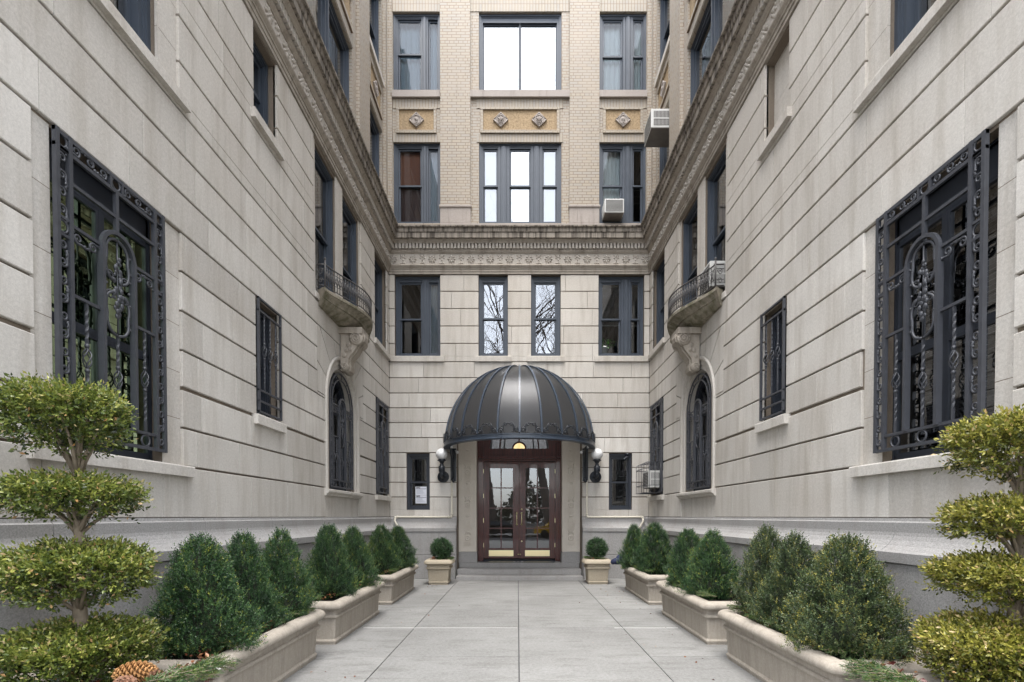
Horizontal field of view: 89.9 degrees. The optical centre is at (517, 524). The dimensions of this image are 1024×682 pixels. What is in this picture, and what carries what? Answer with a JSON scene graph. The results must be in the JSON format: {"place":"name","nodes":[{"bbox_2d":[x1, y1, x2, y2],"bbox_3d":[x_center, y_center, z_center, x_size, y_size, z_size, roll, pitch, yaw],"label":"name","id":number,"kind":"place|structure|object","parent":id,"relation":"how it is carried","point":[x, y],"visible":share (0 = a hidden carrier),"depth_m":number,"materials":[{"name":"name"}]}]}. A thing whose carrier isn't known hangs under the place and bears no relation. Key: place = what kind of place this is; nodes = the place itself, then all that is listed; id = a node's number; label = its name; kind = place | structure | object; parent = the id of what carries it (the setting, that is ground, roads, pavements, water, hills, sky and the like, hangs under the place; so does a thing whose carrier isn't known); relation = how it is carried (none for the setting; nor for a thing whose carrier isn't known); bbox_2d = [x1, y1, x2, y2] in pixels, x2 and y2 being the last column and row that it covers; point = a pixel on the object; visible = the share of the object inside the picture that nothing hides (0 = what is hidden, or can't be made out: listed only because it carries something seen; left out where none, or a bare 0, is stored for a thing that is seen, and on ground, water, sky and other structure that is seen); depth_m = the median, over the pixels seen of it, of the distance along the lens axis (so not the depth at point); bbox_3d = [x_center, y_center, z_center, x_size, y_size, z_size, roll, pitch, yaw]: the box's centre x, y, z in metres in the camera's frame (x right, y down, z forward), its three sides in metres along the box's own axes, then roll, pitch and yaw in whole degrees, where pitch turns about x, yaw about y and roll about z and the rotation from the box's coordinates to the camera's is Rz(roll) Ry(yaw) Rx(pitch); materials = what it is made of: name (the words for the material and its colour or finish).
{"place":"outdoors","nodes":[
{"label":"outdoors","id":0,"kind":"place"},
{"bbox_2d":[480,561,553,562],"bbox_3d":[-0.015,1.018,14.205,2.040,0.015,0.390,0,1,0],"label":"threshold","id":1,"kind":"object","parent":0,"point":[516,561],"depth_m":14.10,"materials":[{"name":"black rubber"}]},
{"bbox_2d":[518,582,519,681],"bbox_3d":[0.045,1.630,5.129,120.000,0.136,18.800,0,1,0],"label":"joint","id":2,"kind":"object","parent":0,"point":[518,634],"depth_m":7.06,"materials":[{"name":"concrete"}]},
{"bbox_2d":[283,578,761,681],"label":"pavement","id":3,"kind":"structure","parent":0,"point":[473,637],"depth_m":6.64,"materials":[{"name":"concrete"}]},
{"bbox_2d":[0,670,224,681],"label":"stone planter","id":4,"kind":"object","parent":3,"relation":"on","point":[220,678],"visible":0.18,"depth_m":3.26,"materials":[{"name":"stone"}]},
{"bbox_2d":[0,370,171,681],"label":"tiered topiary","id":5,"kind":"object","parent":4,"relation":"on","point":[81,646],"visible":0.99,"depth_m":2.87,"materials":[{"name":"green plant"}]},
{"bbox_2d":[65,652,242,681],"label":"evergreen trimming","id":6,"kind":"object","parent":4,"relation":"on","point":[200,669],"visible":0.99,"depth_m":2.99,"materials":[{"name":"green plant"}]},
{"bbox_2d":[113,675,136,681],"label":"pine cone","id":7,"kind":"object","parent":6,"relation":"on","point":[127,678],"visible":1,"depth_m":2.77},
{"bbox_2d":[111,660,158,681],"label":"pine cone","id":8,"kind":"object","parent":6,"relation":"on","point":[139,670],"visible":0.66,"depth_m":2.84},
{"bbox_2d":[0,0,397,672],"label":"building wing","id":9,"kind":"structure","parent":3,"relation":"on","point":[240,146],"depth_m":5.75,"materials":[{"name":"stone"}]},
{"bbox_2d":[49,137,153,460],"bbox_3d":[-3.560,-1.754,4.325,0.138,2.310,1.150,0,1,0],"label":"window","id":10,"kind":"structure","parent":9,"relation":"in","point":[88,217],"depth_m":4.40,"materials":[{"name":"grey paint"}]},
{"bbox_2d":[51,125,167,452],"bbox_3d":[-3.368,-1.796,4.314,0.077,2.235,1.150,0,1,0],"label":"window grille","id":11,"kind":"object","parent":9,"relation":"attached to","point":[68,149],"depth_m":4.20,"materials":[{"name":"metal"}]},
{"bbox_2d":[123,0,150,51],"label":"window","id":12,"kind":"structure","parent":9,"relation":"in","point":[136,13],"depth_m":4.79,"materials":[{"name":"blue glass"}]},
{"bbox_2d":[252,40,267,125],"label":"window","id":13,"kind":"structure","parent":9,"relation":"in","point":[260,89],"depth_m":7.12,"materials":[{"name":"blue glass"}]},
{"bbox_2d":[255,304,270,417],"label":"window","id":14,"kind":"structure","parent":9,"relation":"in","point":[264,397],"depth_m":7.20,"materials":[{"name":"grey paint"}]},
{"bbox_2d":[257,296,282,420],"bbox_3d":[-3.352,-2.215,6.947,0.077,1.490,0.640,0,1,0],"label":"window grille","id":15,"kind":"object","parent":9,"relation":"attached to","point":[259,389],"depth_m":6.93,"materials":[{"name":"metal"}]},
{"bbox_2d":[307,0,334,68],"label":"curtain","id":16,"kind":"object","parent":9,"relation":"hanging from","point":[312,4],"visible":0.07,"depth_m":9.85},
{"bbox_2d":[315,148,332,291],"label":"window","id":17,"kind":"structure","parent":9,"relation":"in","point":[327,238],"depth_m":9.48,"materials":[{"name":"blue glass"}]},
{"bbox_2d":[318,0,348,102],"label":"window","id":18,"kind":"structure","parent":9,"relation":"in","point":[327,14],"depth_m":10.14,"materials":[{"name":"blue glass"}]},
{"bbox_2d":[329,372,345,490],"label":"window","id":19,"kind":"structure","parent":9,"relation":"in","point":[338,388],"depth_m":10.33,"materials":[{"name":"glass"}]},
{"bbox_2d":[329,373,353,489],"bbox_3d":[-3.414,-1.810,9.950,0.077,2.207,1.300,0,1,0],"label":"window grille","id":20,"kind":"object","parent":9,"relation":"attached to","point":[339,411],"depth_m":9.89,"materials":[{"name":"metal"}]},
{"bbox_2d":[342,198,356,305],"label":"window","id":21,"kind":"structure","parent":9,"relation":"in","point":[351,274],"depth_m":10.86,"materials":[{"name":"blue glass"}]},
{"bbox_2d":[370,109,378,175],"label":"window","id":22,"kind":"structure","parent":9,"relation":"in","point":[373,127],"depth_m":13.04,"materials":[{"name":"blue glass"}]},
{"bbox_2d":[370,0,378,62],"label":"window","id":23,"kind":"structure","parent":9,"relation":"in","point":[374,28],"depth_m":13.00,"materials":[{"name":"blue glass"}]},
{"bbox_2d":[374,259,381,343],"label":"window","id":24,"kind":"structure","parent":9,"relation":"in","point":[378,272],"depth_m":13.13,"materials":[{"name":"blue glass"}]},
{"bbox_2d":[376,397,388,493],"bbox_3d":[-3.354,-1.921,12.758,0.077,2.270,1.070,0,1,0],"label":"window grille","id":25,"kind":"object","parent":9,"relation":"attached to","point":[384,444],"depth_m":12.59,"materials":[{"name":"metal"}]},
{"bbox_2d":[104,609,325,681],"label":"stone planter","id":26,"kind":"object","parent":3,"relation":"on","point":[287,650],"visible":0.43,"depth_m":4.87,"materials":[{"name":"stone"}]},
{"bbox_2d":[127,531,271,659],"bbox_3d":[-2.614,0.576,4.199,1.086,1.057,0.949,0,1,22],"label":"boxwood shrub","id":27,"kind":"object","parent":26,"relation":"on","point":[203,609],"visible":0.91,"depth_m":4.08,"materials":[{"name":"green plant"}]},
{"bbox_2d":[143,607,315,658],"bbox_3d":[-2.622,0.958,4.836,0.767,0.147,2.022,0,1,0],"label":"evergreen trimming","id":28,"kind":"object","parent":26,"relation":"on","point":[165,649],"visible":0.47,"depth_m":4.13,"materials":[{"name":"green"}]},
{"bbox_2d":[217,528,295,633],"bbox_3d":[-2.645,0.559,4.956,0.883,1.065,0.681,0,1,7],"label":"boxwood shrub","id":29,"kind":"object","parent":26,"relation":"on","point":[253,582],"visible":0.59,"depth_m":4.90,"materials":[{"name":"green plant"}]},
{"bbox_2d":[255,525,321,622],"bbox_3d":[-2.575,0.535,5.608,0.830,1.090,0.760,0,1,-25],"label":"boxwood shrub","id":30,"kind":"object","parent":26,"relation":"on","point":[283,574],"visible":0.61,"depth_m":5.51,"materials":[{"name":"green plant"}]},
{"bbox_2d":[308,581,384,644],"bbox_3d":[-2.735,1.227,7.553,1.032,0.557,2.272,0,1,0],"label":"stone planter","id":31,"kind":"object","parent":3,"relation":"on","point":[344,617],"visible":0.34,"depth_m":6.89,"materials":[{"name":"stone"}]},
{"bbox_2d":[296,523,362,600],"bbox_3d":[-2.623,0.501,7.120,0.985,1.108,0.760,1,1,32],"label":"boxwood shrub","id":32,"kind":"object","parent":31,"relation":"on","point":[327,566],"visible":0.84,"depth_m":6.96,"materials":[{"name":"green plant"}]},
{"bbox_2d":[338,523,385,588],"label":"boxwood shrub","id":33,"kind":"object","parent":31,"relation":"on","point":[358,551],"visible":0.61,"depth_m":7.86,"materials":[{"name":"green plant"}]},
{"bbox_2d":[368,564,418,604],"bbox_3d":[-2.735,1.176,10.472,1.032,0.557,2.272,0,1,0],"label":"stone planter","id":34,"kind":"object","parent":3,"relation":"on","point":[398,586],"visible":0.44,"depth_m":9.76,"materials":[{"name":"stone"}]},
{"bbox_2d":[364,524,404,574],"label":"boxwood shrub","id":35,"kind":"object","parent":34,"relation":"on","point":[383,552],"visible":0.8,"depth_m":9.93,"materials":[{"name":"green plant"}]},
{"bbox_2d":[387,524,419,570],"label":"boxwood shrub","id":36,"kind":"object","parent":34,"relation":"on","point":[398,534],"visible":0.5,"depth_m":10.76,"materials":[{"name":"green plant"}]},
{"bbox_2d":[424,558,454,584],"bbox_3d":[-1.890,1.119,12.441,0.690,0.603,0.690,0,1,0],"label":"stone pot","id":37,"kind":"object","parent":3,"relation":"on","point":[439,572],"visible":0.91,"depth_m":12.20,"materials":[{"name":"stone"}]},
{"bbox_2d":[429,536,453,559],"bbox_3d":[-1.848,0.570,12.434,0.639,0.613,0.646,0,1,0],"label":"boxwood ball","id":38,"kind":"object","parent":37,"relation":"on","point":[441,548],"visible":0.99,"depth_m":12.29,"materials":[{"name":"green plant"}]},
{"bbox_2d":[387,0,651,579],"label":"entrance block","id":39,"kind":"structure","parent":3,"relation":"on","point":[520,76],"depth_m":13.51,"materials":[{"name":"stone"}]},
{"bbox_2d":[400,152,419,184],"bbox_3d":[-2.845,-9.498,13.716,0.620,1.012,0.024,0,1,0],"label":"window blind","id":40,"kind":"object","parent":39,"relation":"attached to","point":[410,167],"depth_m":13.71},
{"bbox_2d":[401,190,420,221],"bbox_3d":[-2.845,-8.486,13.764,0.620,0.987,0.024,0,1,0],"label":"window blind","id":41,"kind":"object","parent":39,"relation":"attached to","point":[410,205],"depth_m":13.76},
{"bbox_2d":[393,14,439,89],"bbox_3d":[-2.648,-12.376,13.543,1.235,2.050,0.167,0,1,0],"label":"window","id":42,"kind":"structure","parent":39,"relation":"in","point":[424,20],"depth_m":13.49,"materials":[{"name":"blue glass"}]},
{"bbox_2d":[394,144,439,222],"bbox_3d":[-2.648,-8.997,13.602,1.235,2.110,0.167,0,1,0],"label":"window","id":43,"kind":"structure","parent":39,"relation":"in","point":[425,150],"depth_m":13.55,"materials":[{"name":"grey metal"}]},
{"bbox_2d":[400,24,436,89],"bbox_3d":[-2.625,-12.379,13.704,1.140,1.950,0.042,0,1,0],"label":"curtain","id":44,"kind":"object","parent":39,"relation":"hanging from","point":[409,67],"visible":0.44,"depth_m":13.70,"materials":[{"name":"fabric"}]},
{"bbox_2d":[396,277,440,355],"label":"window","id":45,"kind":"structure","parent":39,"relation":"in","point":[425,282],"depth_m":13.62,"materials":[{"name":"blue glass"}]},
{"bbox_2d":[407,454,429,509],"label":"window","id":46,"kind":"structure","parent":39,"relation":"in","point":[410,506],"depth_m":13.67,"materials":[{"name":"grey paint"}]},
{"bbox_2d":[394,481,452,526],"bbox_3d":[-2.482,-0.538,13.428,1.559,1.258,0.272,0,1,0],"label":"conduit pipe","id":47,"kind":"object","parent":39,"relation":"attached to","point":[395,517],"visible":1,"depth_m":13.51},
{"bbox_2d":[431,285,437,352],"bbox_3d":[-2.230,-5.505,13.819,0.350,2.000,0.035,0,1,0],"label":"curtain","id":48,"kind":"object","parent":39,"relation":"hanging from","point":[434,319],"visible":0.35,"depth_m":13.81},
{"bbox_2d":[431,153,437,220],"bbox_3d":[-2.230,-9.005,13.758,0.350,2.000,0.035,0,1,0],"label":"curtain","id":49,"kind":"object","parent":39,"relation":"hanging from","point":[434,195],"visible":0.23,"depth_m":13.75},
{"bbox_2d":[436,448,448,482],"bbox_3d":[-1.965,-1.547,13.341,0.310,0.872,0.427,0,1,0],"label":"wall lantern","id":50,"kind":"object","parent":39,"relation":"attached to","point":[441,456],"depth_m":13.23,"materials":[{"name":"paint"}]},
{"bbox_2d":[485,153,495,221],"bbox_3d":[-0.715,-8.978,13.745,0.400,1.972,0.024,0,1,0],"label":"window blind","id":51,"kind":"object","parent":39,"relation":"attached to","point":[490,194],"depth_m":13.74,"materials":[{"name":"fabric"}]},
{"bbox_2d":[479,277,507,355],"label":"window","id":52,"kind":"structure","parent":39,"relation":"in","point":[483,281],"depth_m":13.62,"materials":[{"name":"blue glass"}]},
{"bbox_2d":[483,461,518,557],"bbox_3d":[-0.469,-0.427,14.553,1.020,2.750,0.144,0,1,0],"label":"door","id":53,"kind":"structure","parent":39,"relation":"in","point":[501,552],"depth_m":14.58,"materials":[{"name":"brown wood"}]},
{"bbox_2d":[443,365,595,482],"bbox_3d":[0.048,-2.611,12.571,3.992,3.023,1.966,0,1,0],"label":"entrance canopy","id":54,"kind":"object","parent":39,"relation":"attached to","point":[519,402],"visible":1,"depth_m":12.07,"materials":[{"name":"black metal"}]},
{"bbox_2d":[511,153,528,221],"bbox_3d":[0.065,-8.978,13.745,0.560,1.972,0.024,0,1,0],"label":"window blind","id":55,"kind":"object","parent":39,"relation":"attached to","point":[519,197],"depth_m":13.74,"materials":[{"name":"fabric"}]},
{"bbox_2d":[479,144,560,222],"bbox_3d":[0.067,-8.997,13.602,2.165,2.110,0.167,0,1,0],"label":"window","id":56,"kind":"structure","parent":39,"relation":"in","point":[503,186],"depth_m":13.55,"materials":[{"name":"grey metal"}]},
{"bbox_2d":[479,14,560,89],"bbox_3d":[0.067,-12.376,13.544,2.165,2.050,0.165,0,1,0],"label":"window","id":57,"kind":"structure","parent":39,"relation":"in","point":[485,20],"depth_m":13.49,"materials":[{"name":"grey metal"}]},
{"bbox_2d":[519,461,554,557],"bbox_3d":[0.559,-0.427,14.553,1.020,2.750,0.144,0,1,0],"label":"door","id":58,"kind":"structure","parent":39,"relation":"in","point":[524,552],"depth_m":14.58,"materials":[{"name":"brown wood"}]},
{"bbox_2d":[531,277,559,355],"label":"window","id":59,"kind":"structure","parent":39,"relation":"in","point":[535,281],"depth_m":13.63,"materials":[{"name":"grey metal"}]},
{"bbox_2d":[544,153,554,221],"bbox_3d":[0.845,-8.978,13.745,0.400,1.972,0.024,0,1,0],"label":"window blind","id":60,"kind":"object","parent":39,"relation":"attached to","point":[549,194],"depth_m":13.74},
{"bbox_2d":[590,448,602,482],"bbox_3d":[2.055,-1.547,13.341,0.310,0.872,0.427,0,1,0],"label":"wall lantern","id":61,"kind":"object","parent":39,"relation":"attached to","point":[596,455],"depth_m":13.23,"materials":[{"name":"paint"}]},
{"bbox_2d":[602,338,615,352],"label":"house plant","id":62,"kind":"object","parent":39,"relation":"in","point":[606,346],"visible":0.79,"depth_m":13.78,"materials":[{"name":"green plant"}]},
{"bbox_2d":[602,285,618,312],"bbox_3d":[2.485,-5.892,13.799,0.480,1.085,0.030,0,1,0],"label":"window blind","id":63,"kind":"object","parent":39,"relation":"attached to","point":[610,287],"depth_m":13.79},
{"bbox_2d":[603,152,619,202],"bbox_3d":[2.525,-9.230,13.784,0.640,1.550,0.041,0,1,0],"label":"curtain","id":64,"kind":"object","parent":39,"relation":"hanging from","point":[611,168],"visible":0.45,"depth_m":13.78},
{"bbox_2d":[602,199,623,221],"bbox_3d":[2.485,-8.210,13.484,0.518,0.360,0.629,0,1,0],"label":"air conditioner","id":65,"kind":"object","parent":39,"relation":"attached to","point":[612,210],"visible":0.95,"depth_m":13.18,"materials":[{"name":"white metal"}]},
{"bbox_2d":[586,481,643,527],"bbox_3d":[2.562,-0.538,13.428,1.539,1.258,0.272,0,1,0],"label":"conduit pipe","id":66,"kind":"object","parent":39,"relation":"attached to","point":[642,517],"visible":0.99,"depth_m":13.51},
{"bbox_2d":[609,454,630,509],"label":"window","id":67,"kind":"structure","parent":39,"relation":"in","point":[611,456],"depth_m":13.67,"materials":[{"name":"grey paint"}]},
{"bbox_2d":[598,277,642,355],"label":"window","id":68,"kind":"structure","parent":39,"relation":"in","point":[625,284],"depth_m":13.62,"materials":[{"name":"grey metal"}]},
{"bbox_2d":[604,24,640,89],"bbox_3d":[2.775,-12.379,13.709,1.140,1.950,0.042,0,1,0],"label":"curtain","id":69,"kind":"object","parent":39,"relation":"hanging from","point":[612,40],"visible":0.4,"depth_m":13.70,"materials":[{"name":"fabric"}]},
{"bbox_2d":[599,144,645,222],"bbox_3d":[2.755,-8.997,13.602,1.240,2.110,0.167,0,1,0],"label":"window","id":70,"kind":"structure","parent":39,"relation":"in","point":[626,186],"depth_m":13.55,"materials":[{"name":"grey metal"}]},
{"bbox_2d":[599,14,645,90],"bbox_3d":[2.755,-12.376,13.543,1.240,2.050,0.167,0,1,0],"label":"window","id":71,"kind":"structure","parent":39,"relation":"in","point":[627,21],"depth_m":13.49,"materials":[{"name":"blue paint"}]},
{"bbox_2d":[582,558,610,583],"bbox_3d":[1.930,1.117,12.511,0.690,0.603,0.690,0,1,0],"label":"stone pot","id":72,"kind":"object","parent":3,"relation":"on","point":[597,571],"visible":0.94,"depth_m":12.26,"materials":[{"name":"stone"}]},
{"bbox_2d":[585,536,609,558],"bbox_3d":[1.927,0.559,12.499,0.614,0.600,0.608,0,1,16],"label":"boxwood ball","id":73,"kind":"object","parent":72,"relation":"on","point":[597,546],"visible":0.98,"depth_m":12.37,"materials":[{"name":"green plant"}]},
{"bbox_2d":[621,565,667,604],"bbox_3d":[2.825,1.176,10.472,1.032,0.557,2.272,0,1,0],"label":"stone planter","id":74,"kind":"object","parent":3,"relation":"on","point":[642,586],"visible":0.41,"depth_m":9.69,"materials":[{"name":"stone"}]},
{"bbox_2d":[616,524,643,569],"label":"boxwood shrub","id":75,"kind":"object","parent":74,"relation":"on","point":[632,532],"visible":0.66,"depth_m":10.86,"materials":[{"name":"green plant"}]},
{"bbox_2d":[627,520,674,574],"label":"boxwood shrub","id":76,"kind":"object","parent":74,"relation":"on","point":[653,554],"visible":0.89,"depth_m":9.95,"materials":[{"name":"green plant"}]},
{"bbox_2d":[656,580,747,644],"bbox_3d":[2.825,1.227,7.553,1.032,0.557,2.272,0,1,0],"label":"stone planter","id":77,"kind":"object","parent":3,"relation":"on","point":[697,617],"visible":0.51,"depth_m":6.89,"materials":[{"name":"stone"}]},
{"bbox_2d":[661,526,704,590],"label":"boxwood shrub","id":78,"kind":"object","parent":77,"relation":"on","point":[681,551],"visible":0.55,"depth_m":7.87,"materials":[{"name":"green plant"}]},
{"bbox_2d":[672,528,745,599],"bbox_3d":[2.724,0.535,7.118,0.957,1.035,0.877,1,1,44],"label":"boxwood shrub","id":79,"kind":"object","parent":77,"relation":"on","point":[712,576],"visible":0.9,"depth_m":6.96,"materials":[{"name":"green plant"}]},
{"bbox_2d":[640,0,1023,671],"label":"building wing","id":80,"kind":"structure","parent":3,"relation":"on","point":[812,142],"depth_m":6.01,"materials":[{"name":"stone"}]},
{"bbox_2d":[636,461,663,493],"bbox_3d":[3.326,-1.154,12.702,0.607,0.754,0.795,0,1,0],"label":"air conditioner","id":81,"kind":"object","parent":80,"relation":"attached to","point":[651,479],"visible":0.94,"depth_m":12.41,"materials":[{"name":"white metal"}]},
{"bbox_2d":[644,109,668,146],"bbox_3d":[3.434,-9.417,12.188,0.709,0.440,0.658,0,1,0],"label":"air conditioner","id":82,"kind":"object","parent":80,"relation":"attached to","point":[656,132],"visible":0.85,"depth_m":11.98,"materials":[{"name":"white metal"}]},
{"bbox_2d":[650,397,662,492],"bbox_3d":[3.444,-1.921,12.758,0.077,2.270,1.070,0,1,0],"label":"window grille","id":83,"kind":"object","parent":80,"relation":"attached to","point":[654,445],"depth_m":12.59,"materials":[{"name":"metal"}]},
{"bbox_2d":[656,257,664,344],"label":"window","id":84,"kind":"structure","parent":80,"relation":"in","point":[660,272],"depth_m":13.13,"materials":[{"name":"grey metal"}]},
{"bbox_2d":[659,147,666,179],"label":"window","id":85,"kind":"structure","parent":80,"relation":"in","point":[663,150],"depth_m":13.05,"materials":[{"name":"glass"}]},
{"bbox_2d":[660,0,669,62],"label":"window","id":86,"kind":"structure","parent":80,"relation":"in","point":[664,28],"depth_m":12.99,"materials":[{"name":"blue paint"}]},
{"bbox_2d":[683,197,697,305],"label":"window","id":87,"kind":"structure","parent":80,"relation":"in","point":[688,274],"depth_m":10.86,"materials":[{"name":"grey metal"}]},
{"bbox_2d":[686,373,710,489],"bbox_3d":[3.504,-1.810,9.950,0.077,2.207,1.300,0,1,0],"label":"window grille","id":88,"kind":"object","parent":80,"relation":"attached to","point":[697,430],"depth_m":9.91,"materials":[{"name":"metal"}]},
{"bbox_2d":[693,372,711,490],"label":"window","id":89,"kind":"structure","parent":80,"relation":"in","point":[701,388],"depth_m":10.32,"materials":[{"name":"grey paint"}]},
{"bbox_2d":[690,0,722,105],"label":"window","id":90,"kind":"structure","parent":80,"relation":"in","point":[713,13],"depth_m":10.11,"materials":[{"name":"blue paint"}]},
{"bbox_2d":[699,261,724,296],"bbox_3d":[3.514,-4.301,9.026,0.469,0.440,0.538,0,1,0],"label":"air conditioner","id":91,"kind":"object","parent":80,"relation":"attached to","point":[718,275],"visible":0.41,"depth_m":8.77,"materials":[{"name":"white metal"}]},
{"bbox_2d":[707,148,725,263],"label":"window","id":92,"kind":"structure","parent":80,"relation":"in","point":[712,238],"depth_m":9.48,"materials":[{"name":"grey metal"}]},
{"bbox_2d":[705,0,734,69],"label":"curtain","id":93,"kind":"object","parent":80,"relation":"hanging from","point":[727,6],"visible":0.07,"depth_m":9.77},
{"bbox_2d":[759,296,785,420],"bbox_3d":[3.442,-2.215,6.947,0.077,1.490,0.640,0,1,0],"label":"window grille","id":94,"kind":"object","parent":80,"relation":"attached to","point":[762,359],"depth_m":6.93,"materials":[{"name":"metal"}]},
{"bbox_2d":[771,304,786,417],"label":"window","id":95,"kind":"structure","parent":80,"relation":"in","point":[777,397],"depth_m":7.20,"materials":[{"name":"grey paint"}]},
{"bbox_2d":[894,0,921,51],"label":"window","id":96,"kind":"structure","parent":80,"relation":"in","point":[908,13],"depth_m":4.78,"materials":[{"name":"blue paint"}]},
{"bbox_2d":[873,129,989,453],"bbox_3d":[3.446,-1.797,4.354,0.077,2.235,1.150,0,1,0],"label":"window grille","id":97,"kind":"object","parent":80,"relation":"attached to","point":[974,155],"depth_m":4.20,"materials":[{"name":"metal"}]},
{"bbox_2d":[891,137,998,460],"bbox_3d":[3.650,-1.754,4.325,0.138,2.310,1.150,0,1,0],"label":"window","id":98,"kind":"structure","parent":80,"relation":"in","point":[950,218],"depth_m":4.32,"materials":[{"name":"glass"}]},
{"bbox_2d":[924,195,997,447],"bbox_3d":[3.889,-1.696,4.321,0.030,1.945,1.100,0,1,0],"label":"window blind","id":99,"kind":"object","parent":80,"relation":"attached to","point":[993,201],"depth_m":4.43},
{"bbox_2d":[717,609,958,681],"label":"stone planter","id":100,"kind":"object","parent":3,"relation":"on","point":[756,651],"visible":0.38,"depth_m":4.72,"materials":[{"name":"stone"}]},
{"bbox_2d":[729,521,786,620],"bbox_3d":[2.762,0.515,5.691,0.836,1.129,0.721,0,1,-26],"label":"boxwood shrub","id":101,"kind":"object","parent":100,"relation":"on","point":[762,564],"visible":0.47,"depth_m":5.62,"materials":[{"name":"green plant"}]},
{"bbox_2d":[743,529,819,634],"bbox_3d":[2.707,0.558,5.014,0.804,1.063,0.932,0,1,-19],"label":"boxwood shrub","id":102,"kind":"object","parent":100,"relation":"on","point":[777,585],"visible":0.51,"depth_m":4.95,"materials":[{"name":"green plant"}]},
{"bbox_2d":[727,604,917,655],"bbox_3d":[2.732,0.960,4.855,0.796,0.147,2.083,0,1,0],"label":"evergreen trimming","id":103,"kind":"object","parent":100,"relation":"on","point":[753,617],"visible":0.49,"depth_m":4.34,"materials":[{"name":"green plant"}]},
{"bbox_2d":[775,530,922,667],"bbox_3d":[2.690,0.565,4.221,1.044,1.078,1.175,0,1,16],"label":"boxwood shrub","id":104,"kind":"object","parent":100,"relation":"on","point":[844,603],"visible":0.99,"depth_m":4.05,"materials":[{"name":"green plant"}]},
{"bbox_2d":[860,673,991,681],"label":"stone planter","id":105,"kind":"object","parent":3,"relation":"on","point":[927,677],"visible":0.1,"depth_m":3.22,"materials":[{"name":"stone"}]},
{"bbox_2d":[839,658,970,681],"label":"evergreen trimming","id":106,"kind":"object","parent":105,"relation":"on","point":[872,671],"visible":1,"depth_m":3.07,"materials":[{"name":"green plant"}]},
{"bbox_2d":[908,403,1023,681],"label":"tiered topiary","id":107,"kind":"object","parent":105,"relation":"on","point":[997,637],"visible":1,"depth_m":2.94,"materials":[{"name":"green plant"}]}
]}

